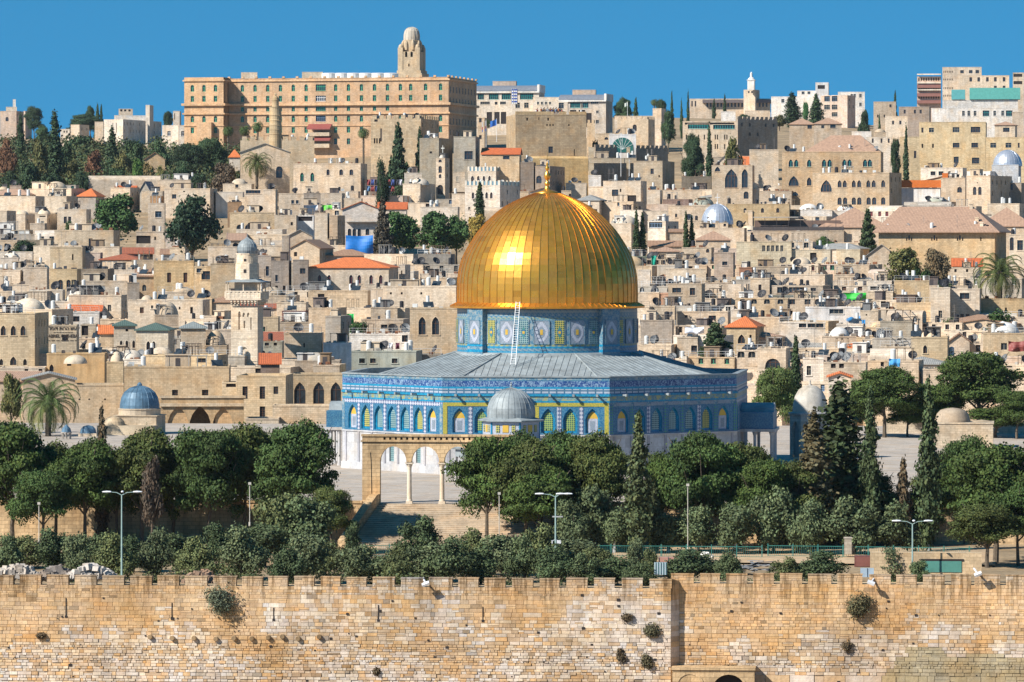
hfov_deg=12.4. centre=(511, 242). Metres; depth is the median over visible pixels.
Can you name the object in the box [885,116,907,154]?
stone house
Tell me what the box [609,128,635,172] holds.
arched hall
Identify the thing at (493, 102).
stone house
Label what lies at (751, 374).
stone house
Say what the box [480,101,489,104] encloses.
window
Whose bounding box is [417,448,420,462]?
marble window
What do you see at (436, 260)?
satellite dish
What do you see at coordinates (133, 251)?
tiled roof house
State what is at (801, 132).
tiled roof house
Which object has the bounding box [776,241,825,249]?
stone house
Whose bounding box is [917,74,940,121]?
hotel wing
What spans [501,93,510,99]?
window
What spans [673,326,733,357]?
stone house
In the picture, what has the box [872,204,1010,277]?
stone house
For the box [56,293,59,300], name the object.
water tank
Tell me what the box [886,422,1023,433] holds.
platform parapet
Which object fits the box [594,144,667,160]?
citadel rampart
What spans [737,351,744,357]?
window
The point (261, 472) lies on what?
pine tree
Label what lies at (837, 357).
satellite dish
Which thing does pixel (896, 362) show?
screen
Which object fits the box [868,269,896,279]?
vaulted house
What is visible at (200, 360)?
window
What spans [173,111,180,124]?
stone house
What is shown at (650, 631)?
caper bush
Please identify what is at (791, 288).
window
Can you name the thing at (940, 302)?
stone house
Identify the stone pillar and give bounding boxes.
[843,537,851,553]
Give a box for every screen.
[844,293,865,300]
[889,359,899,366]
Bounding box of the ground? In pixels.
[0,118,1023,585]
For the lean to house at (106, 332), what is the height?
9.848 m
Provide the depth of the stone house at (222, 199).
1340.02 m
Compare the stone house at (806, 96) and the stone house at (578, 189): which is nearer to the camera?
the stone house at (578, 189)
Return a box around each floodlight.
[422,577,429,586]
[867,578,874,585]
[973,568,981,576]
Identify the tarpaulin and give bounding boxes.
[304,205,317,214]
[346,235,372,253]
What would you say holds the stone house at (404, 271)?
on the ground
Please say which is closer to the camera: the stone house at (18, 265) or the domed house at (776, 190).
the stone house at (18, 265)
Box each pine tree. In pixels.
[0,418,55,537]
[4,468,75,529]
[23,106,43,137]
[35,124,49,145]
[36,437,68,536]
[40,433,118,534]
[66,112,103,131]
[85,105,95,134]
[85,446,144,532]
[99,422,177,543]
[159,446,205,532]
[163,111,172,124]
[163,425,252,545]
[169,142,206,173]
[198,137,228,187]
[219,421,271,526]
[243,414,340,503]
[247,428,301,501]
[312,485,360,542]
[441,434,513,538]
[484,433,566,534]
[490,425,540,522]
[495,461,576,537]
[542,428,584,500]
[564,426,630,547]
[613,96,632,118]
[645,450,685,515]
[655,99,666,110]
[657,427,748,547]
[678,133,706,175]
[698,440,772,545]
[732,457,794,520]
[751,366,796,424]
[775,458,836,548]
[846,392,881,434]
[847,365,923,437]
[854,472,896,514]
[879,493,921,541]
[882,400,923,436]
[908,449,945,496]
[909,487,950,525]
[911,384,967,420]
[934,350,1023,408]
[936,432,986,543]
[937,471,958,515]
[941,501,1023,567]
[943,441,1023,562]
[966,406,1023,437]
[986,480,1023,565]
[991,388,1023,438]
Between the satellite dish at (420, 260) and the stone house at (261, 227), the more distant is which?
the stone house at (261, 227)
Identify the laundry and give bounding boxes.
[685,327,703,333]
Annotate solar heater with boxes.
[3,281,11,290]
[4,188,10,195]
[7,291,14,300]
[90,341,101,352]
[93,337,100,346]
[130,260,137,268]
[139,264,148,273]
[151,188,158,195]
[157,289,167,299]
[174,342,185,353]
[197,288,206,297]
[211,353,222,365]
[287,300,296,309]
[324,280,332,290]
[351,280,360,290]
[376,297,381,306]
[423,296,433,307]
[431,275,441,285]
[627,173,634,180]
[629,151,635,157]
[634,173,641,180]
[650,182,655,189]
[687,325,697,336]
[692,183,698,189]
[709,219,714,227]
[721,243,728,251]
[745,338,755,349]
[749,306,758,316]
[768,194,775,201]
[775,306,784,316]
[789,144,796,151]
[790,264,797,273]
[815,240,823,249]
[816,296,824,306]
[818,343,828,354]
[851,313,860,323]
[859,255,867,263]
[909,270,917,279]
[911,324,921,336]
[917,292,921,301]
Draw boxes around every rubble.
[0,563,38,579]
[37,564,72,581]
[68,563,116,580]
[181,569,215,583]
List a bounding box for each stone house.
[0,111,23,138]
[0,196,44,211]
[0,211,15,229]
[0,221,32,233]
[0,228,35,239]
[0,233,19,251]
[0,252,31,266]
[0,261,22,280]
[0,269,21,283]
[0,276,28,290]
[0,291,50,300]
[0,295,27,308]
[0,303,48,366]
[0,366,46,372]
[6,107,16,110]
[6,292,49,308]
[10,184,21,188]
[19,234,39,245]
[24,111,31,138]
[28,207,56,222]
[29,287,64,300]
[30,221,46,233]
[33,239,87,278]
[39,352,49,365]
[45,189,76,212]
[46,350,106,382]
[49,316,79,351]
[50,247,84,268]
[50,266,80,298]
[54,224,119,245]
[57,202,90,229]
[60,129,70,145]
[63,307,99,336]
[66,185,78,188]
[66,284,78,296]
[68,285,126,317]
[71,125,88,138]
[75,383,123,422]
[79,336,99,347]
[79,348,113,352]
[80,324,97,336]
[81,261,113,279]
[81,273,127,293]
[85,250,102,268]
[90,239,122,257]
[95,122,102,143]
[100,310,127,323]
[103,261,134,274]
[104,119,161,145]
[107,345,125,357]
[110,186,139,211]
[114,115,145,142]
[115,274,153,281]
[119,109,132,114]
[124,354,230,407]
[127,273,138,311]
[131,251,154,269]
[136,232,164,260]
[141,186,163,212]
[143,346,227,365]
[146,105,152,142]
[148,195,165,231]
[150,196,163,202]
[153,258,193,297]
[159,174,205,190]
[162,125,178,148]
[164,183,216,217]
[165,233,182,248]
[170,246,188,260]
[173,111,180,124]
[173,327,180,348]
[179,125,183,145]
[184,298,215,314]
[184,310,230,328]
[185,343,246,365]
[194,264,210,297]
[203,315,217,321]
[203,322,230,354]
[208,246,237,265]
[210,255,234,297]
[214,321,230,328]
[215,192,243,217]
[222,381,236,394]
[227,200,241,226]
[229,197,244,211]
[229,205,274,232]
[231,365,299,380]
[236,222,286,233]
[236,373,292,421]
[245,189,277,214]
[245,416,279,423]
[247,232,289,239]
[257,239,281,255]
[258,253,270,277]
[259,269,270,280]
[261,281,292,289]
[263,308,279,330]
[263,339,283,357]
[271,252,290,291]
[271,256,292,287]
[272,404,328,423]
[274,208,296,233]
[276,295,308,321]
[278,193,303,215]
[280,316,308,331]
[280,358,296,365]
[282,236,289,260]
[282,308,308,320]
[283,312,308,321]
[284,327,323,357]
[286,281,326,301]
[293,158,366,197]
[293,260,308,289]
[293,372,341,403]
[297,208,314,238]
[304,186,320,204]
[304,198,330,215]
[308,290,370,307]
[308,297,346,341]
[313,352,345,371]
[314,210,329,242]
[320,188,344,208]
[323,333,351,370]
[325,309,350,341]
[326,202,342,214]
[327,237,345,251]
[329,215,344,244]
[339,191,359,197]
[342,198,362,207]
[347,299,409,324]
[349,324,409,350]
[351,342,421,369]
[361,189,408,205]
[361,316,409,332]
[363,287,382,306]
[364,245,417,264]
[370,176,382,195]
[370,299,397,317]
[378,323,409,339]
[383,279,456,306]
[396,256,423,285]
[398,266,418,278]
[399,195,439,224]
[399,264,409,278]
[400,348,442,359]
[404,166,421,183]
[410,306,456,353]
[418,246,454,264]
[419,133,452,198]
[420,207,459,233]
[420,271,457,285]
[422,269,456,285]
[424,265,459,272]
[435,192,464,206]
[452,194,464,219]
[453,172,464,191]
[454,131,479,181]
[465,180,519,223]
[467,166,498,180]
[477,84,544,135]
[477,118,486,166]
[493,81,516,85]
[520,160,535,194]
[520,184,528,197]
[533,97,567,114]
[535,159,564,192]
[558,94,612,137]
[561,190,571,196]
[565,181,586,198]
[572,90,595,94]
[587,120,594,157]
[588,175,601,185]
[588,180,613,198]
[595,133,615,147]
[602,195,646,222]
[603,180,646,201]
[615,116,652,132]
[617,117,654,147]
[620,204,645,230]
[630,247,646,264]
[637,270,650,285]
[637,301,652,324]
[637,315,675,350]
[638,277,671,292]
[638,292,659,305]
[638,339,675,355]
[640,310,673,343]
[643,211,667,232]
[646,257,682,276]
[647,188,661,203]
[647,204,680,210]
[647,215,678,252]
[647,253,665,264]
[647,296,717,324]
[652,108,665,147]
[652,350,674,359]
[653,299,675,324]
[660,293,667,304]
[662,192,692,205]
[663,188,701,201]
[665,259,705,280]
[666,254,681,264]
[668,206,705,228]
[668,279,704,304]
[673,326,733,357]
[674,318,726,334]
[675,356,689,363]
[677,302,730,324]
[677,334,697,357]
[679,280,731,290]
[679,346,734,368]
[680,183,711,195]
[681,170,710,189]
[682,121,736,174]
[682,245,713,263]
[682,253,711,264]
[683,221,730,244]
[683,265,706,272]
[690,99,770,118]
[694,222,746,247]
[700,280,730,281]
[705,288,724,304]
[706,284,748,304]
[707,264,741,279]
[711,159,753,205]
[713,157,721,164]
[714,246,735,263]
[714,250,734,279]
[716,298,734,310]
[721,111,735,120]
[726,201,789,227]
[730,272,782,281]
[730,300,756,322]
[731,310,786,333]
[732,272,779,294]
[735,292,787,316]
[735,353,804,368]
[736,116,777,155]
[736,242,791,266]
[737,344,777,368]
[739,261,752,276]
[744,90,759,114]
[744,210,752,225]
[744,366,802,382]
[745,111,769,119]
[747,386,789,425]
[749,144,778,188]
[750,269,770,297]
[753,217,844,241]
[753,259,802,276]
[757,336,789,378]
[758,337,789,347]
[760,202,788,203]
[771,96,796,123]
[772,282,830,297]
[773,295,815,297]
[774,266,832,288]
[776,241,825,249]
[779,317,825,342]
[782,135,882,204]
[782,309,805,319]
[788,199,802,208]
[788,233,815,248]
[788,290,842,317]
[789,320,838,332]
[790,209,831,219]
[790,351,824,365]
[792,241,831,263]
[797,91,814,120]
[798,338,852,356]
[801,381,852,404]
[803,352,823,381]
[805,296,818,311]
[806,298,860,322]
[809,353,867,361]
[811,262,837,279]
[812,166,901,212]
[815,82,828,110]
[819,289,861,300]
[821,95,854,127]
[823,352,867,381]
[825,326,874,341]
[833,280,857,288]
[834,240,859,245]
[834,260,874,276]
[834,266,854,280]
[834,278,869,298]
[836,250,863,263]
[836,321,863,327]
[838,92,864,125]
[839,299,873,307]
[842,262,881,268]
[851,342,869,359]
[852,131,871,138]
[859,301,896,319]
[860,302,880,326]
[862,330,892,344]
[866,137,892,172]
[867,284,893,300]
[867,348,923,425]
[868,271,893,290]
[871,291,895,307]
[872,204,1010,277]
[872,328,910,347]
[873,129,885,136]
[874,102,895,131]
[880,310,912,336]
[880,336,909,347]
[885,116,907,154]
[892,294,930,321]
[894,276,928,301]
[899,107,930,136]
[900,137,919,179]
[902,173,948,205]
[919,122,986,179]
[921,163,966,179]
[923,317,963,338]
[923,367,1012,420]
[925,276,967,301]
[930,285,949,321]
[931,108,1014,136]
[941,173,965,205]
[942,88,1019,111]
[948,261,979,284]
[948,283,980,319]
[949,328,1023,342]
[951,199,981,211]
[966,169,1011,213]
[967,171,994,175]
[967,273,1023,297]
[970,333,982,354]
[981,296,1023,315]
[986,137,1023,182]
[987,203,1023,217]
[997,378,1023,421]
[1001,356,1023,363]
[1003,311,1023,330]
[1004,355,1023,371]
[1009,183,1023,203]
[1009,234,1023,277]
[1012,112,1023,136]
[1013,73,1023,111]
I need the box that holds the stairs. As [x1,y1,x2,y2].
[358,504,559,548]
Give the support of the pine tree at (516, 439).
on the ground
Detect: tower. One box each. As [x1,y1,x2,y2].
[397,27,428,76]
[436,145,449,198]
[506,111,587,195]
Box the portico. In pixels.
[160,395,245,423]
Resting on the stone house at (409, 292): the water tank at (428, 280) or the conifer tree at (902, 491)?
the water tank at (428, 280)
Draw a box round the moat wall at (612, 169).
[594,163,632,185]
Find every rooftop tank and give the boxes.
[322,73,334,77]
[335,73,346,77]
[347,73,358,77]
[359,73,370,77]
[371,73,383,76]
[384,73,397,76]
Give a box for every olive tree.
[0,531,23,567]
[8,239,37,251]
[14,534,41,567]
[33,525,69,569]
[58,531,91,568]
[64,220,71,229]
[83,532,106,562]
[91,528,138,582]
[123,531,143,571]
[135,524,174,581]
[164,532,194,574]
[173,534,220,576]
[201,517,232,565]
[216,521,270,579]
[249,522,291,566]
[250,490,313,553]
[264,544,307,582]
[268,493,340,548]
[287,531,333,579]
[318,537,343,575]
[330,542,387,582]
[341,520,361,547]
[366,554,389,577]
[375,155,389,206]
[379,540,415,584]
[391,514,442,556]
[404,540,443,580]
[420,533,478,582]
[459,544,501,584]
[460,526,485,566]
[467,533,522,575]
[502,532,541,581]
[520,521,562,566]
[527,543,572,584]
[552,496,591,549]
[557,538,600,565]
[565,551,610,585]
[575,483,613,546]
[583,547,615,564]
[595,555,631,584]
[596,506,631,552]
[619,561,653,585]
[623,537,644,569]
[641,548,657,574]
[648,511,693,551]
[650,548,716,579]
[675,503,717,550]
[691,554,732,577]
[712,550,745,580]
[713,501,761,553]
[748,485,803,553]
[765,556,806,580]
[784,497,832,554]
[797,549,850,580]
[818,494,893,554]
[871,498,922,550]
[880,546,902,580]
[909,559,930,581]
[914,264,930,279]
[986,308,1010,329]
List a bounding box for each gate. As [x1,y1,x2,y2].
[654,562,666,574]
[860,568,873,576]
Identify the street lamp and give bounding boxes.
[102,491,141,574]
[535,493,572,546]
[892,520,932,573]
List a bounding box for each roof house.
[0,189,34,195]
[66,305,102,311]
[77,188,105,218]
[98,254,140,268]
[112,320,136,350]
[115,185,136,187]
[122,247,153,259]
[134,322,176,355]
[179,321,207,353]
[212,296,250,314]
[228,149,239,170]
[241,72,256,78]
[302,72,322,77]
[309,257,399,289]
[325,249,366,261]
[377,202,407,226]
[480,148,522,181]
[577,195,604,214]
[647,240,682,258]
[649,246,680,258]
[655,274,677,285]
[695,231,731,247]
[724,316,765,353]
[760,331,785,345]
[788,118,813,151]
[813,118,842,144]
[813,243,870,262]
[819,207,881,245]
[914,356,944,366]
[951,258,982,276]
[959,314,988,321]
[990,207,1023,260]
[994,121,1017,136]
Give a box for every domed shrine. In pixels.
[97,382,166,434]
[324,160,778,473]
[788,380,829,458]
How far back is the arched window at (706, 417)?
584.25 m
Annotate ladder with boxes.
[510,303,519,364]
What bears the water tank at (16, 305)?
on the stone house at (24, 338)
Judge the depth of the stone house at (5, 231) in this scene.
1170.18 m
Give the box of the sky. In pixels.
[0,0,1023,138]
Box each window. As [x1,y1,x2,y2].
[0,325,6,335]
[9,325,16,335]
[9,356,17,365]
[19,325,26,335]
[22,358,27,365]
[49,364,54,371]
[58,280,62,288]
[62,335,67,341]
[73,316,78,321]
[82,326,87,334]
[131,340,135,348]
[136,236,150,242]
[154,211,161,217]
[167,273,170,281]
[172,390,177,394]
[183,273,186,281]
[198,358,205,362]
[201,270,210,279]
[202,390,207,394]
[226,384,235,386]
[243,386,247,398]
[245,190,260,193]
[255,366,260,372]
[260,386,264,398]
[260,406,264,415]
[265,265,269,276]
[274,386,277,393]
[276,166,281,177]
[294,382,305,403]
[298,217,311,220]
[299,172,304,181]
[300,268,304,273]
[310,172,314,181]
[313,382,323,403]
[315,84,325,90]
[315,95,325,101]
[315,106,325,111]
[315,115,325,121]
[317,274,321,281]
[327,274,331,283]
[331,382,340,400]
[347,228,351,235]
[349,274,353,283]
[350,406,355,427]
[352,228,356,235]
[357,228,361,235]
[357,274,361,283]
[358,357,365,363]
[363,406,369,428]
[365,228,369,235]
[369,274,373,283]
[369,358,376,363]
[376,407,382,428]
[378,274,382,283]
[389,408,395,429]
[391,358,398,363]
[391,446,393,460]
[401,335,408,342]
[402,409,408,430]
[416,409,422,430]
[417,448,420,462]
[418,316,426,334]
[429,409,435,431]
[431,316,439,334]
[437,185,442,193]
[453,408,465,431]
[456,318,458,342]
[464,151,472,159]
[465,319,466,342]
[475,408,486,432]
[477,93,483,99]
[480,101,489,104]
[487,112,491,120]
[487,319,495,343]
[488,93,498,99]
[494,112,499,123]
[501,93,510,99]
[501,112,505,123]
[518,320,528,343]
[524,102,528,107]
[536,176,541,182]
[541,409,554,432]
[548,146,552,152]
[554,320,564,343]
[558,102,563,108]
[563,409,576,432]
[570,102,581,107]
[580,102,588,107]
[586,113,591,126]
[586,409,598,432]
[588,319,598,343]
[612,190,617,195]
[618,410,626,432]
[620,319,623,343]
[628,195,635,200]
[633,319,636,342]
[637,410,643,431]
[648,222,662,227]
[652,409,660,431]
[669,408,677,430]
[671,287,681,292]
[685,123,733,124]
[685,408,694,430]
[689,287,695,295]
[690,345,697,352]
[702,407,710,429]
[711,358,715,363]
[719,407,727,428]
[721,261,727,265]
[724,169,737,187]
[737,334,745,343]
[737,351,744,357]
[741,169,747,187]
[744,192,748,198]
[748,351,754,357]
[765,359,779,368]
[776,286,786,293]
[788,159,792,166]
[788,176,798,185]
[788,286,806,293]
[789,299,794,303]
[794,159,798,166]
[798,323,806,327]
[803,243,808,247]
[805,365,811,375]
[806,159,811,166]
[806,177,811,185]
[807,323,815,327]
[810,253,815,259]
[815,323,823,327]
[820,180,832,192]
[821,159,826,166]
[824,95,829,101]
[824,104,829,109]
[827,159,831,166]
[828,308,843,314]
[831,95,837,101]
[831,104,837,109]
[831,112,837,116]
[837,180,841,187]
[842,180,846,187]
[847,159,851,166]
[851,180,855,187]
[856,180,861,187]
[862,159,867,166]
[866,180,870,187]
[867,159,872,166]
[870,286,878,289]
[871,180,875,187]
[880,180,885,187]
[881,301,885,306]
[922,345,927,353]
[924,561,961,571]
[928,127,933,132]
[930,171,935,175]
[938,310,942,318]
[944,324,949,329]
[952,142,959,147]
[953,127,958,131]
[959,292,969,299]
[970,126,980,132]
[971,142,977,147]
[971,157,979,163]
[982,110,989,116]
[990,143,995,147]
[1001,343,1006,349]
[1006,110,1012,115]
[1010,237,1013,249]
[1016,240,1023,250]
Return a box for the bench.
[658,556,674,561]
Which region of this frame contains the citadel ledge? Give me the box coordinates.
[588,151,636,162]
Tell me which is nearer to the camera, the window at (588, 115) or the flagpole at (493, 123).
the flagpole at (493, 123)
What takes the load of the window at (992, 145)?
in the stone house at (995, 146)
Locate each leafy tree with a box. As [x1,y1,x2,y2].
[0,137,17,176]
[0,170,22,188]
[0,372,22,422]
[17,161,39,189]
[32,139,48,181]
[40,172,63,183]
[60,159,78,184]
[61,142,73,163]
[68,135,94,159]
[73,171,88,190]
[84,149,103,175]
[88,193,139,244]
[108,167,124,175]
[111,151,131,175]
[123,139,144,164]
[132,157,143,175]
[143,161,154,175]
[149,139,171,168]
[155,165,165,179]
[163,191,223,265]
[169,165,189,179]
[190,173,207,187]
[209,162,236,191]
[349,321,367,333]
[388,210,419,252]
[413,211,454,250]
[440,213,471,264]
[467,213,485,242]
[660,110,676,153]
[722,135,743,164]
[772,114,788,130]
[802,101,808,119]
[816,236,833,244]
[857,110,871,135]
[884,247,922,279]
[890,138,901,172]
[922,248,950,279]
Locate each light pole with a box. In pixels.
[248,482,250,525]
[498,492,500,534]
[686,484,688,548]
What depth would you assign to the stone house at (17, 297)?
974.06 m
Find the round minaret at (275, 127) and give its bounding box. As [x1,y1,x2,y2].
[269,93,281,148]
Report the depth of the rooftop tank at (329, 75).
1818.87 m
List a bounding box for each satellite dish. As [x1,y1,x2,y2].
[20,245,26,251]
[21,259,26,266]
[44,300,50,308]
[52,282,58,289]
[92,223,98,229]
[99,286,104,293]
[100,272,105,280]
[100,311,106,317]
[187,290,194,296]
[202,290,210,297]
[206,346,213,351]
[224,239,230,245]
[238,205,243,211]
[286,293,294,301]
[294,323,303,332]
[300,283,307,289]
[378,246,385,253]
[380,340,388,349]
[389,324,397,332]
[400,323,409,331]
[417,257,424,263]
[433,257,439,264]
[447,278,455,285]
[647,252,653,258]
[650,335,658,344]
[652,297,660,304]
[666,258,672,264]
[668,353,675,358]
[695,258,702,263]
[701,257,707,264]
[716,303,724,311]
[718,317,724,325]
[757,290,765,296]
[765,235,771,241]
[770,308,778,315]
[777,339,783,346]
[779,257,785,262]
[781,286,788,294]
[782,234,788,240]
[782,277,788,284]
[793,259,800,264]
[799,312,807,319]
[800,267,806,273]
[801,339,809,347]
[830,352,840,359]
[831,353,837,359]
[839,293,846,299]
[841,352,850,360]
[844,299,850,306]
[844,327,852,334]
[856,293,862,300]
[877,329,884,335]
[891,313,898,318]
[899,273,907,280]
[908,351,916,357]
[938,279,946,287]
[974,322,982,330]
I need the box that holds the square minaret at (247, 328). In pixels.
[224,235,268,365]
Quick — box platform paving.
[4,423,1023,503]
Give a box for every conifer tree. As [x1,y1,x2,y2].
[93,104,99,139]
[100,104,103,135]
[373,196,396,253]
[387,122,408,195]
[415,126,421,172]
[632,97,637,115]
[697,320,733,356]
[858,208,877,252]
[894,90,897,115]
[895,454,914,546]
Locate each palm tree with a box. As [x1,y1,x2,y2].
[14,378,80,435]
[222,126,233,161]
[239,125,250,136]
[241,152,271,188]
[252,121,262,139]
[357,128,368,163]
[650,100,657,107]
[972,253,1023,298]
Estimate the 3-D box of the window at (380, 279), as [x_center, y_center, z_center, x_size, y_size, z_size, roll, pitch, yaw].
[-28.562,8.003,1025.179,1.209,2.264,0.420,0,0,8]
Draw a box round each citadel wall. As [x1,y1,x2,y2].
[240,135,313,192]
[371,115,438,176]
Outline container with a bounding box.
[854,555,869,566]
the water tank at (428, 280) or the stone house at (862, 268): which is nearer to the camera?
the water tank at (428, 280)
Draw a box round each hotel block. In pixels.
[942,67,981,99]
[958,75,1008,99]
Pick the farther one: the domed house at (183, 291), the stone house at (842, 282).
the stone house at (842, 282)
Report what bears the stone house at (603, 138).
on the ground
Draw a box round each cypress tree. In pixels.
[14,111,27,162]
[45,108,66,175]
[91,401,111,536]
[103,125,118,174]
[140,455,164,533]
[472,181,485,221]
[621,409,656,550]
[632,207,640,248]
[639,212,647,255]
[646,483,664,551]
[670,91,673,136]
[680,98,683,138]
[682,210,690,246]
[686,91,689,120]
[688,215,694,246]
[705,121,713,189]
[712,98,716,118]
[723,93,726,110]
[782,91,802,126]
[789,406,838,548]
[790,334,802,395]
[808,93,825,122]
[817,375,888,545]
[855,382,884,547]
[902,122,909,179]
[913,374,945,550]
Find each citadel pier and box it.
[588,147,593,174]
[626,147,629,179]
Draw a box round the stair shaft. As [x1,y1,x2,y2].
[146,118,147,145]
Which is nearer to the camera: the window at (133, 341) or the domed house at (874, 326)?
the window at (133, 341)
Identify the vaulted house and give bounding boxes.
[35,230,53,239]
[88,176,160,198]
[253,240,281,245]
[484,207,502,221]
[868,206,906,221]
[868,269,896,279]
[870,348,910,359]
[887,310,926,332]
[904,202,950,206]
[980,313,1016,316]
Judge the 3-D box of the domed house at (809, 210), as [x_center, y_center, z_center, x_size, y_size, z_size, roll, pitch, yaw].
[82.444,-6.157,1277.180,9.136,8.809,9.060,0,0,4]
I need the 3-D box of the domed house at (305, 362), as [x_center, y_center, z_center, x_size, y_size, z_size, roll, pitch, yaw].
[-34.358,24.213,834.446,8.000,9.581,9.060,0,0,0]
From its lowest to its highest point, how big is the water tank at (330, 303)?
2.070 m
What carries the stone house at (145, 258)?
on the ground
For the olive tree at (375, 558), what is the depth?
455.02 m
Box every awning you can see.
[322,205,331,209]
[1008,341,1023,351]
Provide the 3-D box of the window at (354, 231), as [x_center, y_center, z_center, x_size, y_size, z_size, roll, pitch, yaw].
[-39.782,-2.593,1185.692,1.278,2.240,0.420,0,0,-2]
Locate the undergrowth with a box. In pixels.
[63,554,922,585]
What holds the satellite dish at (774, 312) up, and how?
on the stone house
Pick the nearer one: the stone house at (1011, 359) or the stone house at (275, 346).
the stone house at (1011, 359)
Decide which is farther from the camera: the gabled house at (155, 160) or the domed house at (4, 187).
the gabled house at (155, 160)
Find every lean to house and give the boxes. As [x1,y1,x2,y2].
[0,371,41,422]
[98,324,113,347]
[135,269,153,298]
[160,249,186,260]
[226,233,246,245]
[240,303,276,315]
[259,353,281,372]
[263,331,304,339]
[668,229,683,251]
[742,156,748,164]
[784,343,821,350]
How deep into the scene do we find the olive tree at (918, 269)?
1031.19 m
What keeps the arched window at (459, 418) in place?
in the domed shrine at (559, 267)
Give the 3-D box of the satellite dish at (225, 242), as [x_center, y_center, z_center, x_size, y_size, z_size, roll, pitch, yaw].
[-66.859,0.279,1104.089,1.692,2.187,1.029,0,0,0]
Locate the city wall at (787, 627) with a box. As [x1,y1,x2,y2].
[0,573,1023,681]
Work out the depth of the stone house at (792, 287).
1012.68 m
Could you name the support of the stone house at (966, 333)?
on the ground
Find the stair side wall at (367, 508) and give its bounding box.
[338,494,379,549]
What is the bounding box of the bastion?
[633,155,674,198]
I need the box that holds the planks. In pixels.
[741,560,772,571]
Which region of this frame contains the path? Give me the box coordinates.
[601,547,995,564]
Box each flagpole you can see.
[490,118,496,141]
[511,88,513,105]
[513,89,515,105]
[516,89,517,103]
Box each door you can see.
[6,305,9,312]
[175,358,179,365]
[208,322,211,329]
[339,335,343,341]
[710,349,713,356]
[856,557,869,566]
[857,346,861,352]
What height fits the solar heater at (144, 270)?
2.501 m
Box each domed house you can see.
[0,184,7,190]
[0,253,19,266]
[0,298,72,324]
[16,210,34,229]
[23,261,48,289]
[29,181,84,202]
[36,209,56,229]
[55,291,78,308]
[64,352,123,382]
[107,347,141,365]
[128,295,209,328]
[154,302,178,326]
[154,347,172,353]
[158,287,194,298]
[204,330,228,354]
[223,179,253,196]
[250,287,299,302]
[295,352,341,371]
[403,178,434,202]
[610,215,634,246]
[632,256,656,282]
[692,197,713,207]
[699,194,733,227]
[742,225,754,241]
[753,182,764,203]
[758,185,792,204]
[777,257,820,273]
[800,204,831,215]
[822,327,856,346]
[832,204,852,218]
[865,321,879,335]
[911,326,948,360]
[928,197,955,205]
[983,322,1023,355]
[992,150,1021,182]
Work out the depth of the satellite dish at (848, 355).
792.11 m
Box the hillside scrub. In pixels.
[0,131,256,187]
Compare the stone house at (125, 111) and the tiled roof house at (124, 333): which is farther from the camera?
the stone house at (125, 111)
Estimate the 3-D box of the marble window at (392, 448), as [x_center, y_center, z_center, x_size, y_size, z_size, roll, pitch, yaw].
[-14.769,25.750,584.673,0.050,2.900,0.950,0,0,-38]
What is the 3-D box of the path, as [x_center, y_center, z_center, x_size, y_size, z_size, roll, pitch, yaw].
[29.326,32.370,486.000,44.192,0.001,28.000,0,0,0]
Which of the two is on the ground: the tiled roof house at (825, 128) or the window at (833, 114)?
the tiled roof house at (825, 128)
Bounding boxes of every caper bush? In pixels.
[36,631,46,639]
[200,581,242,618]
[371,667,380,676]
[616,647,625,663]
[621,612,633,622]
[640,653,654,671]
[641,621,661,638]
[840,638,854,653]
[844,590,873,619]
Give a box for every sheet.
[347,314,353,323]
[651,256,656,264]
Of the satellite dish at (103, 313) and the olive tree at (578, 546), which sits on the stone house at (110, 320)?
the satellite dish at (103, 313)
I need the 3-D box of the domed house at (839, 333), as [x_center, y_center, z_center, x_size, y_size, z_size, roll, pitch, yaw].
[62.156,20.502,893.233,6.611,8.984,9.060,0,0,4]
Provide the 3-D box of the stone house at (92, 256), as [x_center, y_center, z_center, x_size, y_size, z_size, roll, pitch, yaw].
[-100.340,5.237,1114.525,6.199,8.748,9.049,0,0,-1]
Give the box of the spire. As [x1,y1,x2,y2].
[747,72,755,89]
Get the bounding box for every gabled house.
[21,371,76,422]
[140,181,153,209]
[144,152,165,174]
[239,143,290,207]
[288,229,313,256]
[290,239,334,265]
[341,201,378,253]
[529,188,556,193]
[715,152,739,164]
[826,371,852,403]
[866,244,889,268]
[927,176,941,187]
[949,332,970,355]
[957,318,1020,329]
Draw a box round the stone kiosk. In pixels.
[870,551,981,573]
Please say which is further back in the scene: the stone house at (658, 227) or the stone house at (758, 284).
the stone house at (658, 227)
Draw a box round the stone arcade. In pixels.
[361,434,517,503]
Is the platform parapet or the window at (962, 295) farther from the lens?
the window at (962, 295)
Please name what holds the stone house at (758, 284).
on the ground
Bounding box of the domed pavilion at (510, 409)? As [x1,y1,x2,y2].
[452,382,543,480]
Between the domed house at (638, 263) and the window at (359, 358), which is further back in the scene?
the domed house at (638, 263)
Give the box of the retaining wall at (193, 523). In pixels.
[0,499,1023,543]
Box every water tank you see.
[14,303,18,310]
[51,300,54,308]
[51,344,55,352]
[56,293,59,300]
[89,343,93,352]
[141,356,145,364]
[149,347,153,354]
[153,291,156,299]
[214,321,217,329]
[238,346,242,355]
[268,333,272,340]
[302,312,306,321]
[309,323,313,332]
[329,299,332,307]
[366,340,370,350]
[404,342,407,350]
[408,340,412,350]
[426,277,430,284]
[448,257,452,263]
[644,335,648,343]
[738,301,741,308]
[747,300,750,309]
[796,312,800,320]
[811,351,815,357]
[842,343,846,351]
[891,349,894,358]
[944,279,948,286]
[949,347,953,355]
[954,314,958,321]
[968,335,972,343]
[991,324,995,331]
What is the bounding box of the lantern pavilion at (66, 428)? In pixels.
[61,424,71,438]
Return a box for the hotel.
[181,75,478,157]
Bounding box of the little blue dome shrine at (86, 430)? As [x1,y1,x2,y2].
[78,425,97,435]
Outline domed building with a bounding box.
[934,408,994,447]
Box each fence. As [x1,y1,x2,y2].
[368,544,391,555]
[597,544,762,556]
[767,544,969,556]

